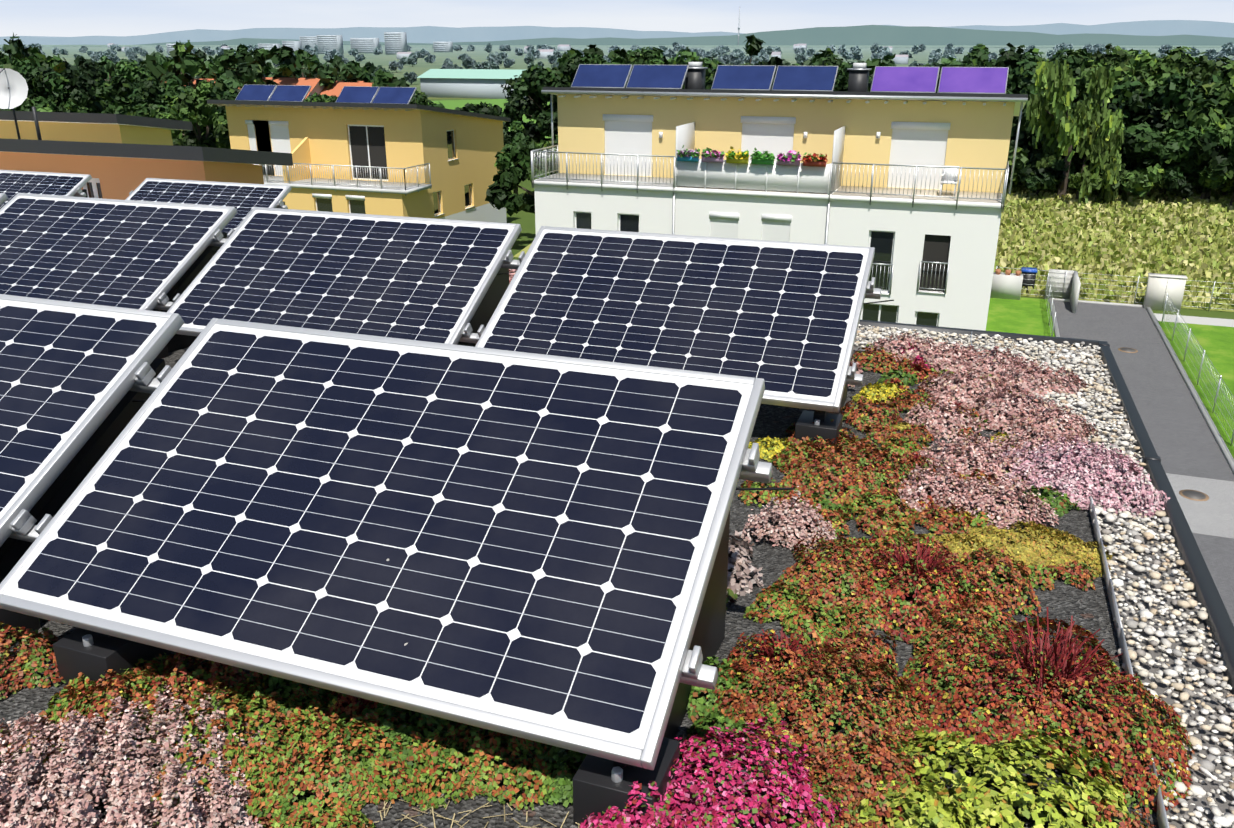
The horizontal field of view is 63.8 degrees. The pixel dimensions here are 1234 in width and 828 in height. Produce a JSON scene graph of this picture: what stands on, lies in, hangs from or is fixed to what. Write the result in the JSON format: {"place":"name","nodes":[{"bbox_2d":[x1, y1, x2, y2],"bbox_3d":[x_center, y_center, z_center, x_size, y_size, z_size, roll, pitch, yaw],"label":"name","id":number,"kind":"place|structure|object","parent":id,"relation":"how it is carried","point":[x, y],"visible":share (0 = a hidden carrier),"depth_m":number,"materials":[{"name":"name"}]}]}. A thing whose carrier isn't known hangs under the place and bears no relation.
{"place":"outdoors","nodes":[
{"label":"outdoors","id":0,"kind":"place"},
{"bbox_2d":[0,111,192,145],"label":"building","id":1,"kind":"structure","parent":0,"point":[93,127],"depth_m":22.40,"materials":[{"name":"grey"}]},
{"bbox_2d":[0,138,292,199],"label":"building","id":2,"kind":"structure","parent":0,"point":[120,171],"depth_m":15.42,"materials":[{"name":"orange paint"}]},
{"bbox_2d":[0,68,41,139],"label":"satellite dish","id":3,"kind":"object","parent":2,"relation":"on","point":[13,89],"visible":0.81,"depth_m":16.32,"materials":[{"name":"grey metal"}]},
{"bbox_2d":[0,45,1220,46],"bbox_3d":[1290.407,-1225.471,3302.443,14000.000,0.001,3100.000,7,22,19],"label":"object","id":4,"kind":"structure","parent":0,"point":[684,45],"depth_m":4506.48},
{"bbox_2d":[0,33,1233,216],"bbox_3d":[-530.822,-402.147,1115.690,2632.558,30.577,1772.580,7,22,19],"label":"tree","id":5,"kind":"object","parent":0,"point":[1165,119],"depth_m":69.25,"materials":[{"name":"green plant"}]},
{"bbox_2d":[0,20,1233,44],"bbox_3d":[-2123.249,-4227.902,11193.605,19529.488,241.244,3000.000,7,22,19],"label":"hills","id":6,"kind":"structure","parent":0,"point":[425,34],"depth_m":9342.03,"materials":[{"name":"green plant"}]},
{"bbox_2d":[0,46,1233,319],"bbox_3d":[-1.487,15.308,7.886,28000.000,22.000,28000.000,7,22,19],"label":"ground","id":7,"kind":"structure","parent":0,"point":[526,222],"depth_m":1345.56,"materials":[{"name":"green plant"}]},
{"bbox_2d":[207,100,510,222],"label":"apartment building","id":8,"kind":"structure","parent":7,"relation":"on","point":[413,160],"depth_m":49.92,"materials":[{"name":"yellow paint"}]},
{"bbox_2d":[235,85,416,103],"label":"solar panels","id":9,"kind":"object","parent":8,"relation":"on","point":[366,94],"visible":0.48,"depth_m":50.89,"materials":[{"name":"blue glass"}]},
{"bbox_2d":[107,32,908,99],"bbox_3d":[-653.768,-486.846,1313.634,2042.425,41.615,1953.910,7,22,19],"label":"distant town","id":10,"kind":"object","parent":7,"relation":"on","point":[463,83],"visible":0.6,"depth_m":375.48,"materials":[{"name":"grey"}]},
{"bbox_2d":[738,7,739,44],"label":"radio mast","id":11,"kind":"object","parent":7,"relation":"on","point":[738,25],"visible":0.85,"depth_m":4949.92,"materials":[{"name":"grey metal"}]},
{"bbox_2d":[0,0,1233,36],"label":"sky","id":12,"kind":"structure","parent":0,"point":[51,18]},
{"bbox_2d":[139,25,1233,45],"bbox_3d":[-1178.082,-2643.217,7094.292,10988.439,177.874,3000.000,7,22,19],"label":"hills","id":13,"kind":"structure","parent":0,"point":[883,35],"depth_m":4745.26,"materials":[{"name":"green plant"}]},
{"bbox_2d":[531,62,1027,330],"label":"apartment building","id":14,"kind":"structure","parent":0,"point":[875,182],"depth_m":32.53,"materials":[{"name":"white paint"}]},
{"bbox_2d":[677,156,825,166],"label":"flower boxes","id":15,"kind":"object","parent":14,"relation":"attached to","point":[762,161],"visible":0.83,"depth_m":31.86,"materials":[{"name":"multicoloured"}]},
{"bbox_2d":[571,64,1008,93],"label":"solar panels","id":16,"kind":"object","parent":14,"relation":"on","point":[978,80],"visible":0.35,"depth_m":33.48,"materials":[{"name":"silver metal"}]},
{"bbox_2d":[939,166,958,196],"bbox_3d":[10.434,-7.316,31.160,0.500,0.888,0.500,7,22,19],"label":"white garden chair","id":17,"kind":"object","parent":14,"relation":"on","point":[949,176],"visible":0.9,"depth_m":31.24,"materials":[{"name":"white plastic"}]},
{"bbox_2d":[425,99,1233,625],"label":"grass ground","id":18,"kind":"structure","parent":0,"point":[1189,435],"depth_m":32.30,"materials":[{"name":"green plant"}]},
{"bbox_2d":[990,267,1187,313],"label":"street furniture","id":19,"kind":"object","parent":18,"relation":"on","point":[1007,284],"visible":0.79,"depth_m":41.37,"materials":[{"name":"white"}]},
{"bbox_2d":[994,183,1233,310],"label":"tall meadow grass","id":20,"kind":"structure","parent":18,"relation":"on","point":[1038,256],"depth_m":47.62,"materials":[{"name":"green plant"}]},
{"bbox_2d":[996,266,1233,445],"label":"fences","id":21,"kind":"object","parent":18,"relation":"on","point":[1050,312],"visible":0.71,"depth_m":37.97,"materials":[{"name":"silver metal"}]},
{"bbox_2d":[1163,299,1233,442],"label":"fence","id":22,"kind":"object","parent":21,"relation":"attached to","point":[1198,365],"visible":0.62,"depth_m":31.28,"materials":[{"name":"metal"}]},
{"bbox_2d":[1118,347,1208,500],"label":"manhole covers","id":23,"kind":"object","parent":18,"relation":"on","point":[1194,495],"visible":0.92,"depth_m":23.67,"materials":[{"name":"grey metal"}]},
{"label":"building walls","id":24,"kind":"object","parent":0,"visible":0},
{"bbox_2d":[0,346,1158,827],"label":"roof substrate","id":25,"kind":"object","parent":24,"relation":"on","point":[1090,610],"visible":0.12,"depth_m":2.67,"materials":[{"name":"soil"}]},
{"bbox_2d":[0,193,7,204],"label":"panel","id":26,"kind":"object","parent":25,"relation":"on","point":[3,197],"visible":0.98,"depth_m":6.20,"materials":[{"name":"silver metal"}]},
{"bbox_2d":[0,170,91,208],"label":"panel","id":27,"kind":"object","parent":25,"relation":"on","point":[13,183],"visible":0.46,"depth_m":9.74,"materials":[{"name":"blue metal"}]},
{"bbox_2d":[0,294,183,642],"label":"panel","id":28,"kind":"object","parent":25,"relation":"on","point":[79,383],"visible":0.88,"depth_m":2.83,"materials":[{"name":"blue glass"}]},
{"bbox_2d":[0,193,236,358],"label":"panel","id":29,"kind":"object","parent":25,"relation":"on","point":[148,255],"visible":0.65,"depth_m":5.55,"materials":[{"name":"blue glass"}]},
{"bbox_2d":[125,178,291,238],"bbox_3d":[-3.835,-1.671,8.961,1.831,0.740,0.869,7,22,19],"label":"panel","id":30,"kind":"object","parent":25,"relation":"on","point":[244,199],"visible":0.31,"depth_m":9.06,"materials":[{"name":"blue metal"}]},
{"bbox_2d":[167,207,521,351],"bbox_3d":[-1.382,-0.579,5.072,1.831,0.743,0.866,7,22,19],"label":"panel","id":31,"kind":"object","parent":25,"relation":"on","point":[445,281],"visible":0.67,"depth_m":5.02,"materials":[{"name":"blue glass"}]},
{"bbox_2d":[0,318,793,827],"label":"panel","id":32,"kind":"object","parent":25,"relation":"on","point":[528,546],"visible":1,"depth_m":2.29,"materials":[{"name":"blue glass"}]},
{"bbox_2d":[0,269,1194,827],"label":"sedum plants","id":33,"kind":"object","parent":25,"relation":"on","point":[230,775],"visible":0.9,"depth_m":2.25,"materials":[{"name":"green plant"}]},
{"bbox_2d":[475,226,893,446],"bbox_3d":[0.277,-0.365,4.504,1.831,0.740,0.867,7,22,19],"label":"panel","id":34,"kind":"object","parent":25,"relation":"on","point":[781,319],"visible":0.96,"depth_m":4.44,"materials":[{"name":"blue glass"}]},
{"bbox_2d":[853,326,1233,827],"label":"gravel stones","id":35,"kind":"object","parent":25,"relation":"on","point":[1207,786],"visible":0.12,"depth_m":2.67,"materials":[{"name":"grey"}]},
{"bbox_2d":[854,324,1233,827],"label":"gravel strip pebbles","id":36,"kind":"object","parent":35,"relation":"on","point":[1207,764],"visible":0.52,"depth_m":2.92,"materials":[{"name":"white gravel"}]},
{"bbox_2d":[970,332,1169,827],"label":"edging strip","id":37,"kind":"object","parent":35,"relation":"on","point":[1162,819],"visible":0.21,"depth_m":2.69,"materials":[{"name":"silver metal"}]},
{"bbox_2d":[859,320,1233,692],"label":"roof parapet","id":38,"kind":"structure","parent":24,"relation":"on","point":[1218,621],"depth_m":3.53,"materials":[{"name":"grey metal"}]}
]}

